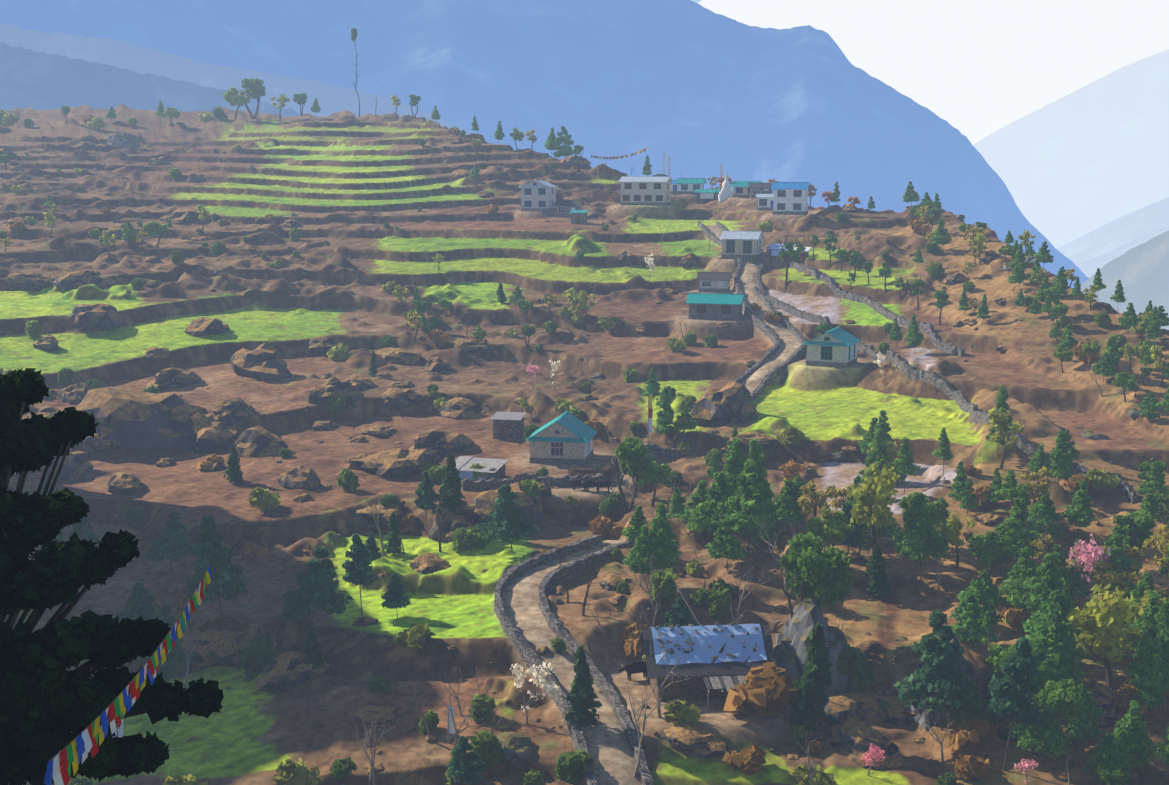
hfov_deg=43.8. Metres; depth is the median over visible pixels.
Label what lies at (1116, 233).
mountain
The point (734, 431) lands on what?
pine tree
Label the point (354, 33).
lopped tree
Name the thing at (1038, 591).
pine tree
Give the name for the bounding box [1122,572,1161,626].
pine tree
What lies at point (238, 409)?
boulder
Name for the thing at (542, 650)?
boulder
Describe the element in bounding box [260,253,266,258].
shrub
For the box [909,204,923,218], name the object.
broad tree
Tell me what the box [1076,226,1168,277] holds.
mountain spur
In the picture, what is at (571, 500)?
shrub
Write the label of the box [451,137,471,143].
boulder
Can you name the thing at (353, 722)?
bare tree
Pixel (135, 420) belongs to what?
boulder
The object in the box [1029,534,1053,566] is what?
yellow tree
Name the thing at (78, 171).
shrub
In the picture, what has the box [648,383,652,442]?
flag pole
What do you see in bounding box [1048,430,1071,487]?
pine tree
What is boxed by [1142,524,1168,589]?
yellow tree
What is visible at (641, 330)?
boulder
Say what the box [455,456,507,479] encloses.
shelter
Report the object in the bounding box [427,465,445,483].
shrub
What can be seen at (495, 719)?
bare tree
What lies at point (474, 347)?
boulder
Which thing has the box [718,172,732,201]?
stupa
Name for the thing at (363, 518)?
boulder
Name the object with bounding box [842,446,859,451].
boulder
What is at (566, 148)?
pine tree
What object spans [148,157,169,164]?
boulder
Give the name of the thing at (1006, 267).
boulder
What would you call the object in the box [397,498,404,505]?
boulder
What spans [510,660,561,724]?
blossoming tree
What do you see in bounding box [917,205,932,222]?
yellow tree
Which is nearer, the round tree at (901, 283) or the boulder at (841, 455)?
the boulder at (841, 455)
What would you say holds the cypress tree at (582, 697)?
on the terrain
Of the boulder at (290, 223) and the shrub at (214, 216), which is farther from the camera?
the shrub at (214, 216)
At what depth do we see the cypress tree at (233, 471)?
163.13 m
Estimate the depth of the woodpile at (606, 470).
164.06 m
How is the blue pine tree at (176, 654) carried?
on the terrain
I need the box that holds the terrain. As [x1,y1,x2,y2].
[0,103,1168,784]
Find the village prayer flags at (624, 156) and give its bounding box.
[591,148,646,158]
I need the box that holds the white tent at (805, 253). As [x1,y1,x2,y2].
[786,247,810,260]
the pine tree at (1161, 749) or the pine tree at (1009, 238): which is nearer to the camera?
the pine tree at (1161, 749)
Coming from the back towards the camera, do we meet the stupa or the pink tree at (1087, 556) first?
the stupa
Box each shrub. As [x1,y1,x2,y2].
[0,113,18,125]
[0,229,7,241]
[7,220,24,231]
[7,609,32,625]
[11,185,22,193]
[23,118,35,126]
[24,216,37,223]
[25,320,41,337]
[43,174,52,179]
[44,413,53,418]
[57,367,74,384]
[70,778,92,784]
[73,168,81,174]
[80,114,93,122]
[85,378,100,388]
[86,117,105,129]
[88,228,101,238]
[100,207,112,215]
[124,506,143,524]
[128,117,137,125]
[130,278,144,290]
[141,384,159,393]
[162,774,207,784]
[168,168,181,178]
[169,249,185,263]
[171,592,204,613]
[182,215,192,223]
[196,228,202,233]
[196,454,223,468]
[198,111,211,121]
[201,241,208,246]
[210,241,225,256]
[211,213,217,220]
[212,106,227,119]
[220,272,230,277]
[232,144,241,150]
[237,634,274,680]
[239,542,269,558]
[246,487,281,511]
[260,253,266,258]
[265,214,272,220]
[270,259,283,267]
[272,758,323,784]
[279,448,293,457]
[288,227,301,240]
[323,392,346,412]
[327,342,351,359]
[329,756,356,780]
[336,467,360,491]
[367,674,393,691]
[378,492,397,506]
[380,335,393,347]
[381,281,395,291]
[392,623,435,651]
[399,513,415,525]
[418,138,425,145]
[418,710,439,734]
[420,461,433,473]
[426,327,432,333]
[426,383,437,392]
[427,317,441,328]
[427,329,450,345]
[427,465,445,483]
[429,390,439,397]
[433,396,446,408]
[444,757,478,784]
[449,127,458,133]
[451,526,475,552]
[460,130,465,136]
[466,728,505,771]
[468,693,495,722]
[470,463,488,480]
[471,138,481,145]
[472,524,490,549]
[484,204,499,213]
[508,328,519,337]
[518,768,544,784]
[520,478,540,497]
[523,422,539,441]
[534,345,542,352]
[535,466,548,476]
[543,294,553,303]
[543,320,557,333]
[550,162,557,168]
[550,637,566,653]
[553,397,574,413]
[554,748,594,783]
[560,305,571,314]
[562,286,578,298]
[565,495,577,505]
[569,408,582,419]
[571,314,582,323]
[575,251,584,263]
[580,381,591,392]
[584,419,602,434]
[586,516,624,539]
[596,316,616,329]
[599,498,613,515]
[601,224,608,230]
[605,492,623,516]
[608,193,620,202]
[610,547,623,561]
[611,317,619,322]
[616,580,630,594]
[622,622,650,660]
[623,368,637,381]
[628,420,640,433]
[646,568,677,602]
[656,386,675,402]
[660,699,700,725]
[667,336,686,351]
[667,470,682,487]
[671,197,689,209]
[676,441,695,455]
[680,395,696,410]
[682,332,697,345]
[684,558,701,574]
[689,587,708,606]
[703,335,717,346]
[704,448,722,465]
[704,587,732,611]
[707,579,738,604]
[709,603,722,618]
[750,255,757,263]
[750,303,761,310]
[757,220,772,230]
[760,454,767,466]
[763,312,780,323]
[773,310,782,317]
[776,425,805,446]
[788,723,807,744]
[791,764,836,784]
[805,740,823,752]
[821,600,834,610]
[826,230,833,236]
[836,212,850,224]
[837,644,875,691]
[877,342,889,353]
[878,701,891,712]
[881,251,888,261]
[881,559,889,566]
[882,322,893,332]
[891,461,906,484]
[908,219,931,233]
[925,242,944,253]
[926,261,944,277]
[928,207,941,220]
[936,771,955,784]
[961,281,975,290]
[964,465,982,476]
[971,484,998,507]
[977,556,1003,565]
[997,581,1019,607]
[998,555,1020,561]
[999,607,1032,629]
[1004,606,1017,624]
[1024,295,1033,307]
[1051,316,1075,327]
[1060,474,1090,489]
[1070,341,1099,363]
[1084,468,1120,490]
[1093,310,1112,327]
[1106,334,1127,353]
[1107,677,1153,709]
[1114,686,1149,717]
[1118,644,1128,659]
[1129,312,1149,332]
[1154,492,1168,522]
[1161,590,1168,602]
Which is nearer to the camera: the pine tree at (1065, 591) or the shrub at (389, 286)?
the pine tree at (1065, 591)
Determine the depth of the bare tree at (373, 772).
102.64 m
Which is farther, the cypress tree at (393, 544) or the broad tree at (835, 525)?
the cypress tree at (393, 544)
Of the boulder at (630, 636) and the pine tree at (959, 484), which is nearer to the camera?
the boulder at (630, 636)
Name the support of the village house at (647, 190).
on the terrain
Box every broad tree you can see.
[0,109,7,125]
[0,154,9,170]
[61,106,70,122]
[143,221,166,247]
[163,107,180,126]
[223,87,250,118]
[239,78,265,118]
[293,93,307,115]
[403,309,414,329]
[409,94,420,117]
[413,300,429,315]
[438,299,451,316]
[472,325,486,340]
[509,127,523,149]
[516,298,533,320]
[520,324,535,348]
[571,145,583,157]
[612,436,648,513]
[617,449,654,490]
[636,458,671,506]
[775,531,853,619]
[805,509,855,548]
[868,458,900,477]
[898,492,945,542]
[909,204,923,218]
[928,214,934,231]
[957,223,972,239]
[967,531,1017,577]
[975,222,986,231]
[985,643,1015,698]
[998,244,1014,262]
[1003,563,1042,579]
[1008,484,1030,509]
[1028,502,1057,516]
[1031,678,1085,725]
[1035,284,1062,317]
[1049,302,1068,320]
[1053,344,1073,372]
[1081,339,1100,363]
[1089,755,1116,784]
[1093,763,1124,784]
[1112,371,1137,402]
[1112,511,1155,573]
[1134,338,1154,365]
[1137,460,1168,490]
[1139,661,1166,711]
[1140,367,1152,385]
[1159,545,1168,593]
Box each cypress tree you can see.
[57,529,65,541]
[223,444,242,482]
[301,626,325,668]
[368,351,376,375]
[384,512,404,554]
[431,452,467,515]
[496,282,506,302]
[565,645,602,727]
[789,621,832,731]
[865,544,891,598]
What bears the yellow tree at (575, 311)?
on the terrain
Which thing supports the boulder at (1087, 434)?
on the terrain
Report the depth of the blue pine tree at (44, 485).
158.33 m
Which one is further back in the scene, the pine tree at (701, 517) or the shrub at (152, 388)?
the shrub at (152, 388)
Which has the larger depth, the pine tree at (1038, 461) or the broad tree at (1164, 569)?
the pine tree at (1038, 461)
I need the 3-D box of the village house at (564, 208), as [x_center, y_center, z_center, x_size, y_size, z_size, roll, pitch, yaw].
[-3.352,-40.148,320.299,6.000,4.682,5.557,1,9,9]
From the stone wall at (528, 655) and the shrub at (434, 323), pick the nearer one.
the stone wall at (528, 655)
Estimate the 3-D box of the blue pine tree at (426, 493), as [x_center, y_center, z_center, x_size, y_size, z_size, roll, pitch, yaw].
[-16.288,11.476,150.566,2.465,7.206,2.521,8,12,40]
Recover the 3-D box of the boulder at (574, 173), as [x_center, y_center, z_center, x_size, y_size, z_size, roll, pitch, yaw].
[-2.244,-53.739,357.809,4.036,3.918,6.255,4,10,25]
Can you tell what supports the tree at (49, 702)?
on the terrain
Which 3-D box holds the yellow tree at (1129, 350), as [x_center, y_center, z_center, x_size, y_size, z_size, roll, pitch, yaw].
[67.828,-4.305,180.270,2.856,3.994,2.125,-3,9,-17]
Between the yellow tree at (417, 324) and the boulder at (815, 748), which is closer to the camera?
the boulder at (815, 748)
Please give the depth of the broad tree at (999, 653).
107.07 m
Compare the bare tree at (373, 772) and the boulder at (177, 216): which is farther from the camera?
the boulder at (177, 216)
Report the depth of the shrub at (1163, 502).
135.11 m
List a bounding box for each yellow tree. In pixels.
[0,238,10,251]
[44,212,58,236]
[48,201,58,215]
[99,230,116,256]
[134,231,147,246]
[196,204,209,230]
[270,93,289,118]
[391,95,401,113]
[392,284,409,312]
[406,311,422,341]
[433,253,443,269]
[518,398,527,411]
[525,129,537,149]
[541,295,557,312]
[566,293,583,326]
[572,307,583,328]
[573,290,596,322]
[676,415,687,432]
[707,177,717,185]
[797,481,838,517]
[824,483,852,509]
[847,463,900,545]
[852,529,871,553]
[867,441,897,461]
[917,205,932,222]
[925,231,934,242]
[937,511,976,565]
[961,261,975,279]
[964,227,984,251]
[967,297,979,314]
[968,246,983,264]
[971,232,987,264]
[988,406,1023,469]
[1018,229,1035,250]
[1019,480,1051,504]
[1020,466,1051,496]
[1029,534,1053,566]
[1030,268,1045,288]
[1057,329,1068,339]
[1064,268,1077,287]
[1066,584,1148,688]
[1075,605,1096,658]
[1083,285,1098,298]
[1084,291,1097,310]
[1089,559,1141,602]
[1100,350,1112,361]
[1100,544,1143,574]
[1119,342,1144,371]
[1130,590,1168,611]
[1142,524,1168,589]
[1145,311,1152,321]
[1150,344,1168,386]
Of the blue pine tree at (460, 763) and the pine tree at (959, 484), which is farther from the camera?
the pine tree at (959, 484)
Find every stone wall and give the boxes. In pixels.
[461,456,616,490]
[494,535,601,784]
[538,540,652,784]
[614,441,694,464]
[697,222,779,383]
[716,221,805,401]
[752,287,977,411]
[788,258,964,356]
[969,409,1136,503]
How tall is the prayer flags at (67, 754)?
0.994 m
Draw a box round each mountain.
[0,0,1088,287]
[0,24,469,135]
[0,42,302,116]
[973,49,1168,248]
[1057,197,1168,264]
[1076,230,1168,329]
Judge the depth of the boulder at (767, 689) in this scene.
106.99 m
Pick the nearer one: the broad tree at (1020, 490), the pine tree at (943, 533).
the pine tree at (943, 533)
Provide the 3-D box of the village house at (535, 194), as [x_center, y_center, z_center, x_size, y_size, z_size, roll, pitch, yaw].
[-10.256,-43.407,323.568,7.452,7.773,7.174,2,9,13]
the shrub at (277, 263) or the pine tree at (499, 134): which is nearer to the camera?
the shrub at (277, 263)
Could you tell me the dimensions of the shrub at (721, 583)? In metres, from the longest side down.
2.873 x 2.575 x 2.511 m
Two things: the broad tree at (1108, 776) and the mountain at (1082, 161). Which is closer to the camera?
the broad tree at (1108, 776)
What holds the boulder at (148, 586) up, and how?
on the terrain
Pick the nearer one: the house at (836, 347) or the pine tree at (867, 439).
the pine tree at (867, 439)
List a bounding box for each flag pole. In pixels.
[117,719,123,737]
[448,706,454,743]
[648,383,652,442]
[663,152,665,174]
[668,157,670,175]
[720,164,722,181]
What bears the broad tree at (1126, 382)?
on the terrain
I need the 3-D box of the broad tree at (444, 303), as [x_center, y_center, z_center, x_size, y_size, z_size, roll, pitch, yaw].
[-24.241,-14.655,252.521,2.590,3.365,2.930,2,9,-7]
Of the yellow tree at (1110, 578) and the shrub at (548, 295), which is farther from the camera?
the shrub at (548, 295)
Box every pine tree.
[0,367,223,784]
[40,477,55,495]
[44,194,50,206]
[68,517,98,546]
[105,106,116,118]
[116,582,163,619]
[121,221,136,241]
[138,604,195,682]
[141,511,195,571]
[153,101,166,123]
[167,218,172,226]
[181,514,248,621]
[280,545,353,625]
[310,98,320,116]
[341,533,377,615]
[365,532,381,561]
[381,574,410,619]
[412,287,420,300]
[413,470,437,533]
[419,313,429,335]
[431,105,440,119]
[446,736,486,784]
[470,164,480,178]
[471,116,479,133]
[475,483,538,550]
[494,121,504,139]
[508,285,525,308]
[544,127,557,149]
[553,125,573,157]
[621,505,647,541]
[622,525,657,574]
[636,502,683,569]
[642,155,651,174]
[643,368,660,402]
[654,386,674,444]
[662,597,699,626]
[666,487,686,533]
[672,408,697,431]
[678,479,709,542]
[686,471,737,536]
[705,519,748,570]
[706,453,722,477]
[715,438,747,495]
[723,439,776,558]
[724,426,740,457]
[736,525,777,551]
[767,516,785,550]
[771,478,806,533]
[783,475,809,532]
[831,182,840,205]
[838,503,870,554]
[841,475,861,509]
[852,501,892,555]
[858,417,877,453]
[859,452,875,483]
[864,429,890,461]
[867,196,875,208]
[868,410,894,449]
[880,517,899,544]
[888,318,902,347]
[891,493,950,578]
[893,609,976,730]
[894,438,919,493]
[902,181,920,206]
[904,314,924,345]
[911,247,923,267]
[919,192,933,206]
[931,219,951,251]
[932,193,941,210]
[932,427,953,474]
[935,497,953,533]
[937,522,949,550]
[947,461,966,503]
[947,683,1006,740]
[949,592,983,643]
[957,570,1002,626]
[958,288,971,314]
[959,478,976,514]
[976,294,990,323]
[977,611,998,643]
[985,386,1012,455]
[986,467,1005,507]
[988,636,1044,770]
[993,497,1043,561]
[994,469,1016,509]
[999,546,1045,605]
[1004,231,1014,242]
[1006,721,1039,751]
[1007,264,1023,292]
[1009,244,1027,269]
[1010,240,1018,255]
[1010,553,1074,614]
[1011,247,1016,259]
[1013,288,1026,306]
[1016,609,1085,691]
[1017,704,1072,763]
[1019,263,1025,284]
[1022,589,1080,648]
[1024,243,1036,255]
[1025,494,1066,540]
[1027,444,1049,480]
[1028,259,1043,282]
[1029,295,1041,317]
[1029,658,1054,711]
[1034,241,1053,269]
[1034,652,1053,679]
[1040,275,1050,289]
[1040,293,1051,320]
[1048,321,1062,340]
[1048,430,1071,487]
[1052,270,1068,294]
[1052,429,1079,461]
[1053,544,1072,586]
[1054,636,1085,680]
[1058,266,1067,280]
[1058,587,1072,609]
[1059,324,1076,354]
[1063,480,1097,538]
[1063,683,1103,742]
[1068,538,1093,607]
[1070,277,1082,296]
[1083,733,1131,780]
[1090,532,1142,598]
[1091,352,1117,382]
[1092,268,1106,290]
[1102,338,1120,365]
[1102,700,1154,772]
[1104,525,1144,558]
[1109,279,1126,312]
[1109,547,1130,595]
[1118,302,1140,334]
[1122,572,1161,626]
[1126,591,1161,650]
[1129,624,1167,721]
[1132,600,1168,711]
[1135,487,1163,519]
[1137,392,1160,419]
[1137,460,1168,495]
[1138,346,1154,365]
[1143,300,1153,315]
[1145,306,1161,339]
[1147,324,1158,338]
[1148,305,1168,328]
[1150,727,1168,763]
[1156,387,1168,423]
[1161,365,1168,377]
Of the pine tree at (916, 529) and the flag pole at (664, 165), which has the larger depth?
the flag pole at (664, 165)
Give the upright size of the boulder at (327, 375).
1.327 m
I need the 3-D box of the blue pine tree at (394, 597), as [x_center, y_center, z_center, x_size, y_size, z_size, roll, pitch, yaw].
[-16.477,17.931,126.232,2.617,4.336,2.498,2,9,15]
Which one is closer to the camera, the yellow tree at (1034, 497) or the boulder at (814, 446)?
the yellow tree at (1034, 497)
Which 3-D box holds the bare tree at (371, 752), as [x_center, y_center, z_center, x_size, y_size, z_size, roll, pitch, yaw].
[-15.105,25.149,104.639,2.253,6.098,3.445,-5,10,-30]
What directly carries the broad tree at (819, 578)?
on the terrain
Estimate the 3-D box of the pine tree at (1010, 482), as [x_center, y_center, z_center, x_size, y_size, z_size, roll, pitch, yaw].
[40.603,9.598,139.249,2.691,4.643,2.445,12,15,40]
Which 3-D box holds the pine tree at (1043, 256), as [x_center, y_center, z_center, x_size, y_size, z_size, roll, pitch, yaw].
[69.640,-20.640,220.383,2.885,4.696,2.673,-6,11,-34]
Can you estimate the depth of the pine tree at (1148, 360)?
180.91 m
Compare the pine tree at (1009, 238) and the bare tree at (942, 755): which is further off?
the pine tree at (1009, 238)
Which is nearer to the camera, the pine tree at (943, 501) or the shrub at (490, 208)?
the pine tree at (943, 501)
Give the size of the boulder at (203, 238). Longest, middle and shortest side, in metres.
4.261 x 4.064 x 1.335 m
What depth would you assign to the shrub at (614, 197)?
337.05 m
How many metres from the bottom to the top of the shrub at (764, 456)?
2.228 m
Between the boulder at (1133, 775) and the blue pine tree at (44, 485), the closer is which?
the boulder at (1133, 775)
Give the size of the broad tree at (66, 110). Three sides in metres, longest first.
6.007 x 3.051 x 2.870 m
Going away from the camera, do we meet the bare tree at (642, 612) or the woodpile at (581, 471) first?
the bare tree at (642, 612)
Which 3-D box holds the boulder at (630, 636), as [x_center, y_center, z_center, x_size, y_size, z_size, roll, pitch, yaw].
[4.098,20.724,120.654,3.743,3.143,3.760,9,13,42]
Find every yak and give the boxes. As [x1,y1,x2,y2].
[567,478,585,490]
[580,479,600,491]
[592,480,611,491]
[618,661,646,680]
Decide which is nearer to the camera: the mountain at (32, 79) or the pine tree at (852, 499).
the pine tree at (852, 499)
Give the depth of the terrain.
194.61 m
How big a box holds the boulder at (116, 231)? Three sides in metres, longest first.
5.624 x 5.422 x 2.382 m
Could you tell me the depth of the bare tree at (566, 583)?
126.12 m
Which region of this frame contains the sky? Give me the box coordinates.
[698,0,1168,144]
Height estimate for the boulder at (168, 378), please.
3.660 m
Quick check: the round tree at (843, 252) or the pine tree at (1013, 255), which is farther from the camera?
the round tree at (843, 252)
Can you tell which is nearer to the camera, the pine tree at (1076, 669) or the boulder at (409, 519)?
the pine tree at (1076, 669)
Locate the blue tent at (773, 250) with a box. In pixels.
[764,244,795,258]
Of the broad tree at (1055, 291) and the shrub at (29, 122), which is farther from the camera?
the shrub at (29, 122)
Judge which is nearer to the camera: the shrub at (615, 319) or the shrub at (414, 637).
the shrub at (414, 637)
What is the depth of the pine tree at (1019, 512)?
127.35 m
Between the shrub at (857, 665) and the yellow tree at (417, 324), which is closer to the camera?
the shrub at (857, 665)
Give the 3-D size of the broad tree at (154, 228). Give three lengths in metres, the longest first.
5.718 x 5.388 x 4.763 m
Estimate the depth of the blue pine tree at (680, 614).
120.76 m
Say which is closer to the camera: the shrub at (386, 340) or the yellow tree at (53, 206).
the shrub at (386, 340)
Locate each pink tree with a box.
[526,363,539,387]
[861,743,885,775]
[1013,759,1038,784]
[1068,534,1110,598]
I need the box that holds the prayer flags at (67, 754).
[44,565,211,783]
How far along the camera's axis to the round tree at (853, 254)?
241.25 m
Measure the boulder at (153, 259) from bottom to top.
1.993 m
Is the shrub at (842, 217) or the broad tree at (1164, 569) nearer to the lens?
the broad tree at (1164, 569)
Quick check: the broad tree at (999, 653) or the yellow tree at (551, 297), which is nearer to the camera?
the broad tree at (999, 653)
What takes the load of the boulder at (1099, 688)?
on the terrain
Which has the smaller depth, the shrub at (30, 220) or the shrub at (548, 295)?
the shrub at (548, 295)
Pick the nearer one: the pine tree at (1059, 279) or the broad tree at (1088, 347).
the broad tree at (1088, 347)
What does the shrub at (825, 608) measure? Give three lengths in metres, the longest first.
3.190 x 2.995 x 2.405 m
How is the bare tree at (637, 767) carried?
on the terrain
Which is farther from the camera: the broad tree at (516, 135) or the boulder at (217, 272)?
the broad tree at (516, 135)
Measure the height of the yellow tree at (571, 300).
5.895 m
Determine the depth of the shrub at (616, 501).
155.88 m
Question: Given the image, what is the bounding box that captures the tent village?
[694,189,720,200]
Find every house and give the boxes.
[518,180,557,215]
[525,411,596,464]
[554,200,584,216]
[618,176,672,205]
[671,180,678,193]
[676,178,705,193]
[686,293,745,319]
[696,272,731,292]
[719,231,764,261]
[731,181,762,197]
[748,183,771,198]
[756,194,773,210]
[771,182,810,214]
[803,327,860,367]
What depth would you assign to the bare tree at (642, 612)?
121.52 m
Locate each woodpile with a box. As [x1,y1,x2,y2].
[568,467,596,476]
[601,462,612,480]
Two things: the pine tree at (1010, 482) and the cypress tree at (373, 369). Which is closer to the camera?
the pine tree at (1010, 482)
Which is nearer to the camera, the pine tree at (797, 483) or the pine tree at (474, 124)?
the pine tree at (797, 483)
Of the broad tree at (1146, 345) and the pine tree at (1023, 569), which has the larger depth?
the broad tree at (1146, 345)
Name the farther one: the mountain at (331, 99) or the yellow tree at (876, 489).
the mountain at (331, 99)
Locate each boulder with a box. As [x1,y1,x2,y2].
[0,126,10,131]
[0,148,14,159]
[1,217,26,225]
[7,272,49,288]
[14,451,93,479]
[33,334,60,350]
[39,406,57,411]
[50,269,102,289]
[57,383,89,404]
[68,469,89,481]
[70,431,128,453]
[71,303,123,329]
[75,387,207,450]
[101,164,116,170]
[106,226,129,238]
[107,131,138,147]
[107,472,145,494]
[128,584,153,590]
[141,256,161,263]
[145,347,170,359]
[145,367,201,390]
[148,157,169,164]
[156,458,175,466]
[160,208,204,223]
[176,412,236,453]
[181,629,248,667]
[184,317,229,335]
[187,173,203,181]
[191,236,213,240]
[199,461,225,471]
[211,397,252,421]
[214,269,221,275]
[215,411,236,426]
[230,342,291,380]
[234,426,288,456]
[245,403,254,411]
[254,651,330,692]
[255,217,263,221]
[277,466,320,489]
[280,219,300,227]
[293,493,312,501]
[307,377,363,404]
[308,336,335,352]
[312,421,337,430]
[322,372,331,378]
[345,374,374,389]
[346,504,404,527]
[348,448,447,477]
[349,436,367,442]
[350,268,358,272]
[352,616,378,626]
[353,453,368,458]
[354,705,396,726]
[361,425,396,437]
[366,760,383,772]
[375,347,421,364]
[380,387,421,407]
[387,381,414,387]
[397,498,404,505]
[407,727,415,732]
[408,429,474,453]
[410,552,450,574]
[422,356,451,371]
[425,733,439,742]
[428,507,473,542]
[437,397,482,418]
[446,646,456,650]
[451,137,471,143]
[451,169,475,178]
[454,338,490,355]
[472,482,543,527]
[476,191,493,197]
[497,731,535,760]
[514,397,526,403]
[533,178,551,183]
[534,645,549,654]
[538,482,551,496]
[554,598,561,603]
[560,155,590,166]
[567,166,583,179]
[584,395,597,400]
[590,372,603,378]
[600,574,630,590]
[608,594,629,604]
[618,250,634,262]
[636,326,647,333]
[646,497,658,501]
[662,722,727,757]
[663,288,679,293]
[673,433,688,441]
[679,255,695,267]
[690,381,758,426]
[709,583,737,601]
[716,322,730,328]
[721,744,766,774]
[723,661,798,716]
[728,431,778,449]
[744,359,754,367]
[774,598,850,694]
[780,315,792,320]
[786,751,799,759]
[804,268,818,275]
[809,444,820,449]
[820,692,884,725]
[829,719,904,770]
[832,451,845,459]
[841,204,859,212]
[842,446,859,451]
[845,319,855,323]
[845,550,863,560]
[863,692,910,724]
[896,636,906,641]
[903,703,916,715]
[904,635,976,728]
[907,658,922,667]
[913,737,924,743]
[941,480,950,483]
[942,273,966,284]
[948,714,998,751]
[951,751,989,781]
[953,321,962,326]
[956,214,964,218]
[967,318,976,325]
[973,514,1003,524]
[975,666,1001,700]
[978,250,1002,262]
[994,297,1005,303]
[996,345,1007,351]
[997,639,1017,648]
[997,716,1074,748]
[1002,262,1011,270]
[1014,462,1027,468]
[1022,255,1038,263]
[1059,480,1075,494]
[1075,320,1090,323]
[1082,430,1108,439]
[1087,677,1123,726]
[1094,302,1110,306]
[1116,313,1122,318]
[1125,771,1137,779]
[1128,408,1139,416]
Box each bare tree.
[169,579,192,632]
[181,625,208,689]
[240,621,265,681]
[244,615,282,642]
[350,705,362,735]
[351,712,393,784]
[359,491,385,555]
[361,709,396,784]
[406,687,430,738]
[428,685,483,746]
[429,486,454,552]
[431,666,462,715]
[469,668,492,694]
[488,701,506,733]
[552,547,568,602]
[582,538,612,615]
[590,604,604,638]
[617,591,660,627]
[618,552,655,614]
[624,676,677,778]
[627,633,694,717]
[657,223,675,243]
[666,473,676,510]
[682,468,694,488]
[713,597,751,623]
[732,565,775,621]
[749,515,808,595]
[780,728,826,784]
[885,648,918,696]
[916,712,960,763]
[923,560,945,594]
[971,626,1002,651]
[1017,514,1055,559]
[1064,747,1072,784]
[1085,366,1102,396]
[1151,510,1168,550]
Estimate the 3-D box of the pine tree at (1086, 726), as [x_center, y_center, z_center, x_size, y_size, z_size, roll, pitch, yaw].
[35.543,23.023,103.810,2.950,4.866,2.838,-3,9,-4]
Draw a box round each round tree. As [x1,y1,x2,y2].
[779,232,800,289]
[790,239,805,263]
[803,231,820,260]
[815,319,831,334]
[824,231,837,267]
[837,247,847,270]
[846,270,855,290]
[849,247,861,272]
[862,258,872,283]
[878,257,890,292]
[893,272,905,300]
[911,275,924,310]
[934,283,948,325]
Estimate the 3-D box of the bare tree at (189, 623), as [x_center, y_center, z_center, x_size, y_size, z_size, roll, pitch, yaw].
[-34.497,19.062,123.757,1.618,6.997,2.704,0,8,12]
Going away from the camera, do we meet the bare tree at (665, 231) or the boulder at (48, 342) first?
the boulder at (48, 342)
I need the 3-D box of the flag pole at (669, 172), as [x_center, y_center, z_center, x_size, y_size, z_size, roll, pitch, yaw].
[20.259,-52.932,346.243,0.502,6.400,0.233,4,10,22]
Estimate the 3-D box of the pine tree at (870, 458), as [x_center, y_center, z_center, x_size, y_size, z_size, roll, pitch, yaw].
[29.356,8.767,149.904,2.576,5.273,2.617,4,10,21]
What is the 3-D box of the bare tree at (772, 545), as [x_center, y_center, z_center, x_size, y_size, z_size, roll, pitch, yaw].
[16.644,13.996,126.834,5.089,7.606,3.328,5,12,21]
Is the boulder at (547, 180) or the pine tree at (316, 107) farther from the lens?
the pine tree at (316, 107)
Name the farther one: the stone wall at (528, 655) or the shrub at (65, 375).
the shrub at (65, 375)
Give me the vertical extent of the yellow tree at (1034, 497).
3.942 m
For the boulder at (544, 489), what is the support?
on the terrain
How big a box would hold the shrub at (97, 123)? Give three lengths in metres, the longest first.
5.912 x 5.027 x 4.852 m
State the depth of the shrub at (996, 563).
129.94 m
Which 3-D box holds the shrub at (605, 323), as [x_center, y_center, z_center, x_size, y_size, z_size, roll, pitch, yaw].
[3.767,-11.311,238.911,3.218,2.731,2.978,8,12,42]
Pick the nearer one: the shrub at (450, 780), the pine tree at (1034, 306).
the shrub at (450, 780)
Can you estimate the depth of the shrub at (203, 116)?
487.24 m
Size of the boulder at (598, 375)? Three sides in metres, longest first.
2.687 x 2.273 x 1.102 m
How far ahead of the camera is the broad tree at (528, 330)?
228.81 m
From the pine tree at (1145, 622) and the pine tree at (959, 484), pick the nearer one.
the pine tree at (1145, 622)
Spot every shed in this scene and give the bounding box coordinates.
[490,412,525,439]
[569,210,588,224]
[635,622,777,711]
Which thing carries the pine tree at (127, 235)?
on the terrain
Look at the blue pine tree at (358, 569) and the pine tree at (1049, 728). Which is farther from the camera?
the blue pine tree at (358, 569)
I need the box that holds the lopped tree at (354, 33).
[351,28,359,116]
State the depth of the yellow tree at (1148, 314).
192.69 m
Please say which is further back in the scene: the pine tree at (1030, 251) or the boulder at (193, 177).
the boulder at (193, 177)
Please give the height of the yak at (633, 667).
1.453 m

